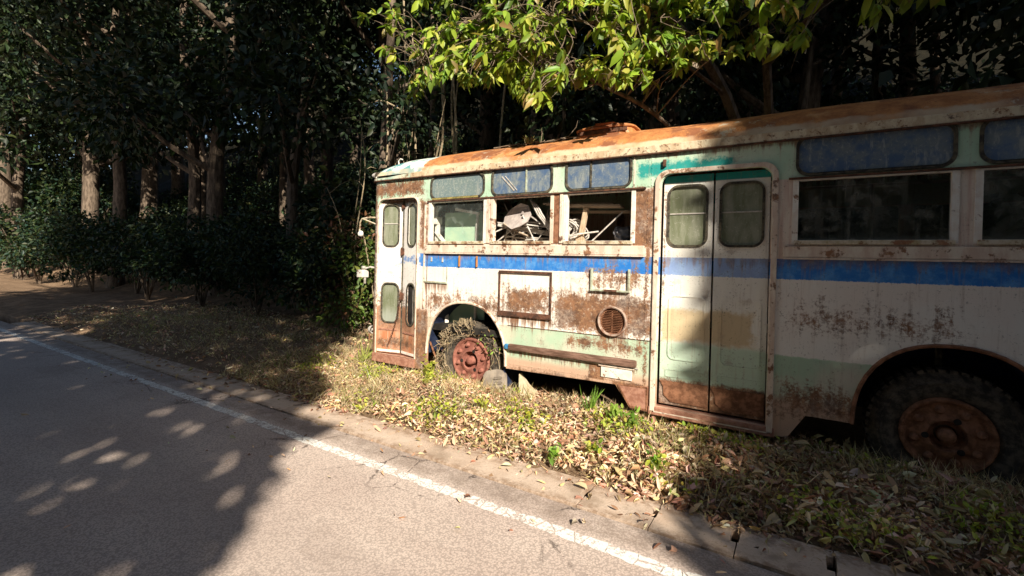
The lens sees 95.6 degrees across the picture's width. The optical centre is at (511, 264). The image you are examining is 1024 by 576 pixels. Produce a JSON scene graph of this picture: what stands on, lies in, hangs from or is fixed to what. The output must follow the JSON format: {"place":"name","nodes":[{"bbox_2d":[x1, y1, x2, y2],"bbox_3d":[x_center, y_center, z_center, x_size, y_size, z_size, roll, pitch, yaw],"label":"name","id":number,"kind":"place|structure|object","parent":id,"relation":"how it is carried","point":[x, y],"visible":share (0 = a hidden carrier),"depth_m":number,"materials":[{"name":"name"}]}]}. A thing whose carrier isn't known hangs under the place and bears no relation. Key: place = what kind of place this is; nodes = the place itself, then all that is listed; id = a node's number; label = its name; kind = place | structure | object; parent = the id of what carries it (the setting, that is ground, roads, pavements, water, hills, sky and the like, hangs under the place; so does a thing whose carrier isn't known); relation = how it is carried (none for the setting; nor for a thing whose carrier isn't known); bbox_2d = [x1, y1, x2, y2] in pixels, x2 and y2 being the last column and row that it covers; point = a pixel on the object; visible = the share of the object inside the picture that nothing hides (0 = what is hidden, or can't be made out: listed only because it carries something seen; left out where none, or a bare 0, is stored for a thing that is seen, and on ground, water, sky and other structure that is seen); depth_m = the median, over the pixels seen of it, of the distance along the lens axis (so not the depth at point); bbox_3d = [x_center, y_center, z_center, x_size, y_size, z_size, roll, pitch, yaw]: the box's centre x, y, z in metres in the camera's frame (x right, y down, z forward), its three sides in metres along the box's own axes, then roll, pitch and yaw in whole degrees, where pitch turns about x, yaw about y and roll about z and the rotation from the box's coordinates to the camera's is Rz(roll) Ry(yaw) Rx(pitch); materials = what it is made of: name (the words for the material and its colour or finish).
{"place":"outdoors","nodes":[
{"label":"outdoors","id":0,"kind":"place"},
{"bbox_2d":[0,36,41,269],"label":"forest tree","id":1,"kind":"object","parent":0,"point":[5,192],"visible":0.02,"depth_m":29.39,"materials":[{"name":"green plant"}]},
{"bbox_2d":[0,321,783,575],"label":"road","id":2,"kind":"structure","parent":0,"point":[110,475],"depth_m":3.12,"materials":[{"name":"grey asphalt"}]},
{"bbox_2d":[0,328,701,575],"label":"road edge line","id":3,"kind":"object","parent":2,"relation":"on","point":[629,557],"depth_m":3.36,"materials":[{"name":"paint"}]},
{"bbox_2d":[0,265,1023,575],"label":"verge","id":4,"kind":"structure","parent":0,"point":[20,301],"depth_m":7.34,"materials":[{"name":"plant"}]},
{"bbox_2d":[0,205,80,279],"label":"shrub","id":5,"kind":"object","parent":4,"relation":"on","point":[5,225],"visible":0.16,"depth_m":23.07,"materials":[{"name":"green plant"}]},
{"bbox_2d":[0,211,87,283],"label":"shrub","id":6,"kind":"object","parent":4,"relation":"on","point":[15,247],"visible":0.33,"depth_m":20.22,"materials":[{"name":"green plant"}]},
{"bbox_2d":[10,196,109,286],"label":"shrub","id":7,"kind":"object","parent":4,"relation":"on","point":[32,245],"visible":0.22,"depth_m":18.62,"materials":[{"name":"green plant"}]},
{"bbox_2d":[0,0,125,278],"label":"forest tree","id":8,"kind":"object","parent":4,"relation":"on","point":[18,160],"visible":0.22,"depth_m":23.60,"materials":[{"name":"green plant"}]},
{"bbox_2d":[21,210,141,291],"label":"shrub","id":9,"kind":"object","parent":4,"relation":"on","point":[60,244],"visible":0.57,"depth_m":16.95,"materials":[{"name":"green plant"}]},
{"bbox_2d":[0,0,220,287],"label":"forest tree","id":10,"kind":"object","parent":4,"relation":"on","point":[68,9],"visible":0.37,"depth_m":18.55,"materials":[{"name":"green plant"}]},
{"bbox_2d":[0,0,232,278],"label":"forest tree","id":11,"kind":"object","parent":4,"relation":"on","point":[90,188],"visible":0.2,"depth_m":22.18,"materials":[{"name":"green plant"}]},
{"bbox_2d":[68,210,167,293],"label":"shrub","id":12,"kind":"object","parent":4,"relation":"on","point":[114,235],"visible":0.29,"depth_m":16.06,"materials":[{"name":"green plant"}]},
{"bbox_2d":[67,207,195,299],"bbox_3d":[-11.884,-0.249,15.198,3.091,3.095,3.022,1,0,-8],"label":"shrub","id":13,"kind":"object","parent":4,"relation":"on","point":[135,245],"visible":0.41,"depth_m":14.63,"materials":[{"name":"green plant"}]},
{"bbox_2d":[116,353,156,361],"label":"drain cover","id":14,"kind":"object","parent":4,"relation":"on","point":[133,357],"visible":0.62,"depth_m":7.24,"materials":[{"name":"concrete"}]},
{"bbox_2d":[129,357,171,366],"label":"drain cover","id":15,"kind":"object","parent":4,"relation":"on","point":[142,362],"visible":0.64,"depth_m":6.98,"materials":[{"name":"concrete"}]},
{"bbox_2d":[14,0,295,279],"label":"forest tree","id":16,"kind":"object","parent":4,"relation":"on","point":[193,171],"visible":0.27,"depth_m":17.17,"materials":[{"name":"green plant"}]},
{"bbox_2d":[143,361,186,371],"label":"drain cover","id":17,"kind":"object","parent":4,"relation":"on","point":[153,367],"visible":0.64,"depth_m":6.73,"materials":[{"name":"concrete"}]},
{"bbox_2d":[158,366,203,376],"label":"drain cover","id":18,"kind":"object","parent":4,"relation":"on","point":[173,372],"visible":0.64,"depth_m":6.47,"materials":[{"name":"concrete"}]},
{"bbox_2d":[22,0,346,295],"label":"forest tree","id":19,"kind":"object","parent":4,"relation":"on","point":[188,104],"visible":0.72,"depth_m":14.31,"materials":[{"name":"green plant"}]},
{"bbox_2d":[122,203,258,300],"bbox_3d":[-9.713,-0.239,14.475,3.132,3.134,3.221,1,0,-12],"label":"shrub","id":20,"kind":"object","parent":4,"relation":"on","point":[151,226],"visible":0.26,"depth_m":13.97,"materials":[{"name":"green plant"}]},
{"bbox_2d":[135,218,250,306],"bbox_3d":[-8.839,0.064,13.196,2.654,2.630,2.901,2,0,39],"label":"shrub","id":21,"kind":"object","parent":4,"relation":"on","point":[172,264],"visible":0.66,"depth_m":12.77,"materials":[{"name":"green plant"}]},
{"bbox_2d":[175,370,222,382],"bbox_3d":[-4.219,1.527,6.250,0.478,0.062,0.378,2,0,32],"label":"drain cover","id":22,"kind":"object","parent":4,"relation":"on","point":[190,377],"visible":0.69,"depth_m":6.22,"materials":[{"name":"concrete"}]},
{"bbox_2d":[192,376,240,388],"bbox_3d":[-3.808,1.539,5.991,0.478,0.062,0.378,1,0,31],"label":"drain cover","id":23,"kind":"object","parent":4,"relation":"on","point":[209,381],"visible":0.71,"depth_m":5.96,"materials":[{"name":"concrete"}]},
{"bbox_2d":[211,381,262,395],"bbox_3d":[-3.395,1.555,5.734,0.478,0.062,0.378,2,1,32],"label":"drain cover","id":24,"kind":"object","parent":4,"relation":"on","point":[234,388],"visible":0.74,"depth_m":5.70,"materials":[{"name":"concrete"}]},
{"bbox_2d":[189,199,297,308],"bbox_3d":[-7.134,-0.164,13.093,3.022,3.095,3.091,2,0,11],"label":"shrub","id":25,"kind":"object","parent":4,"relation":"on","point":[255,222],"visible":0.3,"depth_m":12.50,"materials":[{"name":"green plant"}]},
{"bbox_2d":[187,221,307,316],"bbox_3d":[-6.201,0.209,11.439,2.461,2.462,2.531,1,0,-2],"label":"shrub","id":26,"kind":"object","parent":4,"relation":"on","point":[244,259],"visible":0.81,"depth_m":11.27,"materials":[{"name":"green plant"}]},
{"bbox_2d":[232,388,284,402],"bbox_3d":[-2.982,1.568,5.478,0.478,0.062,0.378,1,0,32],"label":"drain cover","id":27,"kind":"object","parent":4,"relation":"on","point":[249,396],"visible":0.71,"depth_m":5.45,"materials":[{"name":"concrete"}]},
{"bbox_2d":[255,394,311,411],"bbox_3d":[-2.568,1.577,5.225,0.478,0.062,0.378,2,1,32],"label":"drain cover","id":28,"kind":"object","parent":4,"relation":"on","point":[283,402],"visible":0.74,"depth_m":5.19,"materials":[{"name":"concrete"}]},
{"bbox_2d":[173,0,413,289],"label":"forest tree","id":29,"kind":"object","parent":4,"relation":"on","point":[306,100],"visible":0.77,"depth_m":12.62,"materials":[{"name":"green plant"}]},
{"bbox_2d":[281,402,339,420],"bbox_3d":[-2.153,1.591,4.973,0.478,0.062,0.378,2,0,31],"label":"drain cover","id":30,"kind":"object","parent":4,"relation":"on","point":[305,410],"visible":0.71,"depth_m":4.93,"materials":[{"name":"concrete"}]},
{"bbox_2d":[262,224,371,323],"bbox_3d":[-4.553,0.245,10.693,2.531,2.462,2.461,2,0,32],"label":"shrub","id":31,"kind":"object","parent":4,"relation":"on","point":[305,266],"visible":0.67,"depth_m":10.07,"materials":[{"name":"green plant"}]},
{"bbox_2d":[265,206,373,312],"bbox_3d":[-4.831,-0.042,12.105,3.143,2.850,2.875,2,0,41],"label":"shrub","id":32,"kind":"object","parent":4,"relation":"on","point":[289,249],"visible":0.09,"depth_m":11.37,"materials":[{"name":"green plant"}]},
{"bbox_2d":[298,206,375,332],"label":"shrub","id":33,"kind":"object","parent":4,"relation":"on","point":[339,277],"visible":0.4,"depth_m":10.23,"materials":[{"name":"green plant"}]},
{"bbox_2d":[301,233,374,336],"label":"shrub","id":34,"kind":"object","parent":4,"relation":"on","point":[370,278],"visible":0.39,"depth_m":9.32,"materials":[{"name":"green plant"}]},
{"bbox_2d":[309,410,370,430],"bbox_3d":[-1.742,1.602,4.713,0.478,0.062,0.378,2,1,32],"label":"drain cover","id":35,"kind":"object","parent":4,"relation":"on","point":[335,418],"visible":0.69,"depth_m":4.69,"materials":[{"name":"concrete"}]},
{"bbox_2d":[319,206,375,310],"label":"shrub","id":36,"kind":"object","parent":4,"relation":"on","point":[363,224],"visible":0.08,"depth_m":10.72,"materials":[{"name":"green plant"}]},
{"bbox_2d":[285,157,413,284],"bbox_3d":[-3.771,-1.131,12.750,4.280,4.286,4.184,1,0,-36],"label":"shrub","id":37,"kind":"object","parent":4,"relation":"on","point":[343,201],"visible":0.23,"depth_m":11.59,"materials":[{"name":"green plant"}]},
{"bbox_2d":[340,114,382,326],"bbox_3d":[-3.274,-0.899,10.056,0.901,4.717,0.453,2,0,24],"label":"sapling","id":38,"kind":"object","parent":4,"relation":"on","point":[360,202],"visible":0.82,"depth_m":10.12,"materials":[{"name":"brown plant"}]},
{"bbox_2d":[341,418,403,442],"bbox_3d":[-1.325,1.609,4.463,0.478,0.062,0.378,2,1,32],"label":"stone","id":39,"kind":"object","parent":4,"relation":"on","point":[373,433],"visible":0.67,"depth_m":4.42,"materials":[{"name":"concrete"}]},
{"bbox_2d":[376,428,442,455],"bbox_3d":[-0.916,1.621,4.201,0.478,0.062,0.378,2,0,32],"label":"stone","id":40,"kind":"object","parent":4,"relation":"on","point":[404,438],"visible":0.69,"depth_m":4.17,"materials":[{"name":"concrete"}]},
{"bbox_2d":[337,0,504,308],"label":"tree","id":41,"kind":"object","parent":4,"relation":"on","point":[389,87],"visible":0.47,"depth_m":9.57,"materials":[{"name":"green plant"}]},
{"bbox_2d":[368,0,513,157],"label":"tree","id":42,"kind":"object","parent":4,"relation":"on","point":[427,101],"visible":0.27,"depth_m":10.83,"materials":[{"name":"green plant"}]},
{"bbox_2d":[417,441,488,470],"bbox_3d":[-0.499,1.635,3.951,0.478,0.062,0.378,1,0,32],"label":"stone","id":43,"kind":"object","parent":4,"relation":"on","point":[461,459],"visible":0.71,"depth_m":3.90,"materials":[{"name":"concrete"}]},
{"bbox_2d":[483,369,506,392],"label":"concrete block","id":44,"kind":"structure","parent":4,"relation":"on","point":[489,376],"depth_m":5.61,"materials":[{"name":"grey concrete"}]},
{"bbox_2d":[462,453,538,487],"bbox_3d":[-0.089,1.649,3.691,0.478,0.062,0.378,2,1,32],"label":"stone","id":45,"kind":"object","parent":4,"relation":"on","point":[484,467],"visible":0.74,"depth_m":3.66,"materials":[{"name":"concrete"}]},
{"bbox_2d":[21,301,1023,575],"bbox_3d":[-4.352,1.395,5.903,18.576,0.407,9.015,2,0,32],"label":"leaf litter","id":46,"kind":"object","parent":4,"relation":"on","point":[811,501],"visible":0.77,"depth_m":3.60,"materials":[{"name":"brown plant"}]},
{"bbox_2d":[619,406,648,428],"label":"weed","id":47,"kind":"object","parent":46,"relation":"on","point":[633,415],"visible":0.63,"depth_m":4.34,"materials":[{"name":"green plant"}]},
{"bbox_2d":[643,443,670,472],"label":"weed","id":48,"kind":"object","parent":46,"relation":"on","point":[656,460],"visible":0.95,"depth_m":3.52,"materials":[{"name":"green plant"}]},
{"bbox_2d":[519,373,539,397],"bbox_3d":[0.252,1.487,5.485,0.338,0.363,0.100,2,0,22],"label":"timber wedge","id":49,"kind":"object","parent":4,"relation":"on","point":[522,380],"visible":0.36,"depth_m":5.49,"materials":[{"name":"beige wood"}]},
{"bbox_2d":[497,0,607,140],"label":"tree","id":50,"kind":"object","parent":4,"relation":"on","point":[579,43],"visible":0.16,"depth_m":8.27,"materials":[{"name":"green plant"}]},
{"bbox_2d":[515,467,595,507],"bbox_3d":[0.325,1.656,3.436,0.478,0.062,0.378,1,0,32],"label":"stone","id":51,"kind":"object","parent":4,"relation":"on","point":[567,492],"visible":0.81,"depth_m":3.40,"materials":[{"name":"concrete"}]},
{"bbox_2d":[501,1,643,147],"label":"tree","id":52,"kind":"object","parent":4,"relation":"on","point":[559,124],"visible":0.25,"depth_m":7.46,"materials":[{"name":"green plant"}]},
{"bbox_2d":[576,484,661,530],"bbox_3d":[0.739,1.674,3.182,0.478,0.062,0.378,2,0,32],"label":"stone","id":53,"kind":"object","parent":4,"relation":"on","point":[600,502],"visible":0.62,"depth_m":3.15,"materials":[{"name":"concrete"}]},
{"bbox_2d":[352,0,945,183],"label":"overhanging tree","id":54,"kind":"object","parent":4,"relation":"on","point":[519,37],"visible":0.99,"depth_m":5.38,"materials":[{"name":"green plant"}]},
{"bbox_2d":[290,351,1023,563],"bbox_3d":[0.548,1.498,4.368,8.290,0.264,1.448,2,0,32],"label":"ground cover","id":55,"kind":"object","parent":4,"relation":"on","point":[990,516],"visible":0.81,"depth_m":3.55,"materials":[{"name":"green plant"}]},
{"bbox_2d":[357,82,1023,487],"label":"derelict bus","id":56,"kind":"object","parent":4,"relation":"on","point":[735,290],"visible":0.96,"depth_m":4.32,"materials":[{"name":"paint"}]},
{"bbox_2d":[445,211,484,322],"bbox_3d":[-0.646,0.046,6.284,0.700,1.510,0.015,2,0,32],"label":"green board","id":57,"kind":"object","parent":56,"relation":"on","point":[460,226],"visible":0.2,"depth_m":6.28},
{"bbox_2d":[455,208,479,319],"bbox_3d":[-0.616,0.021,6.216,0.386,1.562,0.031,2,0,30],"label":"white batten","id":58,"kind":"object","parent":56,"relation":"on","point":[476,239],"visible":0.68,"depth_m":6.13,"materials":[{"name":"paint"}]},
{"bbox_2d":[433,317,503,374],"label":"dead vine","id":59,"kind":"object","parent":56,"relation":"attached to","point":[443,336],"visible":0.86,"depth_m":6.04,"materials":[{"name":"brown plant"}]},
{"bbox_3d":[0.816,0.310,5.798,1.750,1.060,1.090,2,0,32],"label":"workbench","id":60,"kind":"object","parent":56,"relation":"in","visible":0},
{"bbox_2d":[522,215,534,240],"bbox_3d":[0.206,-0.418,5.586,0.180,0.344,0.030,1,0,-5],"label":"rod","id":61,"kind":"object","parent":60,"relation":"on","point":[529,229],"visible":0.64,"depth_m":5.57,"materials":[{"name":"white metal"}]},
{"bbox_2d":[504,203,530,228],"bbox_3d":[0.053,-0.585,5.646,0.413,0.332,0.172,2,0,32],"label":"lamp cover","id":62,"kind":"object","parent":61,"relation":"on","point":[513,219],"visible":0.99,"depth_m":5.65,"materials":[{"name":"grey plastic"}]},
{"bbox_2d":[569,210,630,213],"bbox_3d":[0.981,-0.622,5.536,1.021,0.046,0.200,2,0,29],"label":"plank","id":63,"kind":"object","parent":60,"relation":"on","point":[605,212],"visible":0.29,"depth_m":5.43,"materials":[{"name":"brown wood"}]},
{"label":"rod","id":64,"kind":"object","parent":60,"relation":"on","visible":0},
{"bbox_2d":[568,218,588,239],"bbox_3d":[0.685,-0.406,5.402,0.410,0.255,0.182,2,0,32],"label":"hose coil","id":65,"kind":"object","parent":64,"relation":"on","point":[574,223],"visible":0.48,"depth_m":5.35,"materials":[{"name":"white plastic"}]},
{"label":"broken board","id":66,"kind":"object","parent":60,"relation":"on","visible":0},
{"bbox_2d":[576,207,588,240],"bbox_3d":[0.800,-0.433,5.268,0.134,0.427,0.072,2,0,32],"label":"wooden post","id":67,"kind":"object","parent":66,"relation":"on","point":[583,222],"visible":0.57,"depth_m":5.24,"materials":[{"name":"brown wood"}]},
{"bbox_2d":[569,204,624,207],"bbox_3d":[0.886,-0.659,5.266,0.742,0.050,0.200,2,0,29],"label":"plank","id":68,"kind":"object","parent":67,"relation":"on","point":[596,205],"visible":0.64,"depth_m":5.16,"materials":[{"name":"brown wood"}]},
{"bbox_2d":[648,503,738,558],"bbox_3d":[1.151,1.684,2.925,0.478,0.062,0.378,2,1,32],"label":"stone","id":69,"kind":"object","parent":4,"relation":"on","point":[683,526],"visible":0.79,"depth_m":2.89,"materials":[{"name":"concrete"}]},
{"bbox_2d":[734,527,834,575],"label":"stone","id":70,"kind":"object","parent":4,"relation":"on","point":[775,559],"visible":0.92,"depth_m":2.65,"materials":[{"name":"concrete"}]},
{"bbox_2d":[801,8,894,109],"bbox_3d":[5.351,-3.620,7.683,3.606,10.221,6.863,2,0,32],"label":"tree","id":71,"kind":"object","parent":4,"relation":"on","point":[810,64],"visible":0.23,"depth_m":7.74,"materials":[{"name":"brown plant"}]},
{"bbox_2d":[834,551,921,575],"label":"stone","id":72,"kind":"object","parent":4,"relation":"on","point":[850,566],"visible":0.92,"depth_m":2.55,"materials":[{"name":"concrete"}]},
{"bbox_2d":[798,203,1023,239],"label":"shrub","id":73,"kind":"object","parent":4,"relation":"on","point":[940,216],"visible":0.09,"depth_m":5.98,"materials":[{"name":"green plant"}]},
{"bbox_2d":[854,0,1023,207],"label":"forest tree","id":74,"kind":"object","parent":4,"relation":"on","point":[1012,67],"visible":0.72,"depth_m":5.64,"materials":[{"name":"green plant"}]},
{"bbox_2d":[866,180,1023,239],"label":"shrub","id":75,"kind":"object","parent":4,"relation":"on","point":[1012,225],"visible":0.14,"depth_m":5.07,"materials":[{"name":"green plant"}]},
{"bbox_2d":[59,3,1023,283],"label":"hillside","id":76,"kind":"structure","parent":0,"point":[165,179],"depth_m":27.35,"materials":[{"name":"green plant"}]},
{"bbox_2d":[24,170,102,229],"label":"shrub","id":77,"kind":"object","parent":76,"relation":"on","point":[29,196],"visible":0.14,"depth_m":32.62,"materials":[{"name":"green plant"}]},
{"bbox_2d":[11,154,134,197],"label":"shrub","id":78,"kind":"object","parent":76,"relation":"on","point":[35,168],"visible":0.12,"depth_m":35.49,"materials":[{"name":"green plant"}]},
{"bbox_2d":[24,164,140,225],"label":"shrub","id":79,"kind":"object","parent":76,"relation":"on","point":[105,198],"visible":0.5,"depth_m":32.33,"materials":[{"name":"green plant"}]},
{"bbox_2d":[0,1,187,196],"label":"forest tree","id":80,"kind":"object","parent":76,"relation":"on","point":[162,149],"visible":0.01,"depth_m":29.90,"materials":[{"name":"green plant"}]},
{"bbox_2d":[11,0,255,221],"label":"forest tree","id":81,"kind":"object","parent":76,"relation":"on","point":[149,184],"depth_m":32.98,"materials":[{"name":"brown plant"}]},
{"bbox_2d":[98,4,186,196],"bbox_3d":[-27.882,-19.434,39.236,15.964,28.052,15.969,1,0,-34],"label":"forest tree","id":82,"kind":"object","parent":76,"relation":"on","point":[177,178],"depth_m":39.05,"materials":[{"name":"brown plant"}]},
{"bbox_2d":[92,0,291,220],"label":"forest tree","id":83,"kind":"object","parent":76,"relation":"on","point":[203,188],"visible":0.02,"depth_m":27.13,"materials":[{"name":"brown plant"}]},
{"bbox_2d":[190,0,373,225],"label":"forest tree","id":84,"kind":"object","parent":76,"relation":"on","point":[283,175],"visible":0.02,"depth_m":23.15,"materials":[{"name":"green plant"}]},
{"bbox_2d":[204,22,372,184],"bbox_3d":[-18.002,-16.577,35.715,12.599,21.770,14.623,1,0,8],"label":"forest tree","id":85,"kind":"object","parent":76,"relation":"on","point":[263,174],"visible":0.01,"depth_m":36.14,"materials":[{"name":"brown plant"}]},
{"bbox_2d":[219,0,398,211],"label":"forest tree","id":86,"kind":"object","parent":76,"relation":"on","point":[329,163],"visible":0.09,"depth_m":19.55,"materials":[{"name":"green plant"}]},
{"bbox_2d":[260,10,372,194],"bbox_3d":[-12.843,-13.715,29.867,10.939,19.223,10.943,1,0,3],"label":"forest tree","id":87,"kind":"object","parent":76,"relation":"on","point":[309,174],"depth_m":29.76,"materials":[{"name":"brown plant"}]},
{"bbox_2d":[208,0,497,162],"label":"forest tree","id":88,"kind":"object","parent":76,"relation":"on","point":[340,4],"visible":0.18,"depth_m":13.98,"materials":[{"name":"green plant"}]},
{"bbox_2d":[294,0,473,160],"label":"forest tree","id":89,"kind":"object","parent":76,"relation":"on","point":[358,41],"visible":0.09,"depth_m":15.89,"materials":[{"name":"green plant"}]},
{"bbox_2d":[381,0,609,154],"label":"forest tree","id":90,"kind":"object","parent":76,"relation":"on","point":[487,137],"visible":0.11,"depth_m":13.33,"materials":[{"name":"green plant"}]},
{"bbox_2d":[36,57,1021,289],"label":"undergrowth","id":91,"kind":"object","parent":76,"relation":"on","point":[265,190],"visible":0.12,"depth_m":26.39,"materials":[{"name":"green plant"}]},
{"bbox_2d":[459,0,604,143],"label":"forest tree","id":92,"kind":"object","parent":76,"relation":"on","point":[516,128],"visible":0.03,"depth_m":17.44,"materials":[{"name":"green plant"}]},
{"bbox_2d":[435,0,640,152],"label":"forest tree","id":93,"kind":"object","parent":76,"relation":"on","point":[508,102],"visible":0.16,"depth_m":11.57,"materials":[{"name":"green plant"}]},
{"bbox_2d":[549,0,704,129],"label":"forest tree","id":94,"kind":"object","parent":76,"relation":"on","point":[655,124],"visible":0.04,"depth_m":9.92,"materials":[{"name":"green plant"}]},
{"bbox_2d":[580,0,693,126],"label":"forest tree","id":95,"kind":"object","parent":76,"relation":"on","point":[671,114],"depth_m":17.02,"materials":[{"name":"brown plant"}]},
{"bbox_2d":[672,0,852,116],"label":"forest tree","id":96,"kind":"object","parent":76,"relation":"on","point":[740,106],"depth_m":12.57,"materials":[{"name":"green plant"}]},
{"bbox_2d":[601,0,977,225],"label":"forest tree","id":97,"kind":"object","parent":76,"relation":"on","point":[826,16],"visible":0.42,"depth_m":8.22,"materials":[{"name":"green plant"}]},
{"bbox_2d":[775,1,919,99],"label":"forest tree","id":98,"kind":"object","parent":76,"relation":"on","point":[869,53],"visible":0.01,"depth_m":14.03,"materials":[{"name":"green plant"}]},
{"bbox_2d":[703,0,1016,101],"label":"forest tree","id":99,"kind":"object","parent":76,"relation":"on","point":[853,9],"visible":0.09,"depth_m":10.34,"materials":[{"name":"green plant"}]},
{"bbox_2d":[829,6,899,105],"bbox_3d":[12.782,-12.014,17.220,8.923,13.564,6.482,2,0,38],"label":"forest tree","id":100,"kind":"object","parent":76,"relation":"on","point":[833,70],"depth_m":16.88,"materials":[{"name":"brown plant"}]},
{"bbox_2d":[886,2,993,92],"bbox_3d":[15.488,-10.981,15.786,5.478,11.464,7.541,2,0,16],"label":"forest tree","id":101,"kind":"object","parent":76,"relation":"on","point":[937,79],"visible":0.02,"depth_m":16.21,"materials":[{"name":"brown plant"}]},
{"bbox_2d":[870,0,1023,38],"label":"forest tree","id":102,"kind":"object","parent":76,"relation":"on","point":[880,31],"visible":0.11,"depth_m":12.69,"materials":[{"name":"green plant"}]},
{"bbox_2d":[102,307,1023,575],"bbox_3d":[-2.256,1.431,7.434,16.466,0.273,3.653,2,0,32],"label":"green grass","id":103,"kind":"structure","parent":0,"point":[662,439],"depth_m":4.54,"materials":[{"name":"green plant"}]},
{"bbox_2d":[613,226,630,240],"bbox_3d":[1.245,-0.297,5.103,0.252,0.258,0.257,2,0,32],"label":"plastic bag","id":104,"kind":"object","parent":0,"point":[621,233],"visible":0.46,"depth_m":5.02,"materials":[{"name":"black plastic"}]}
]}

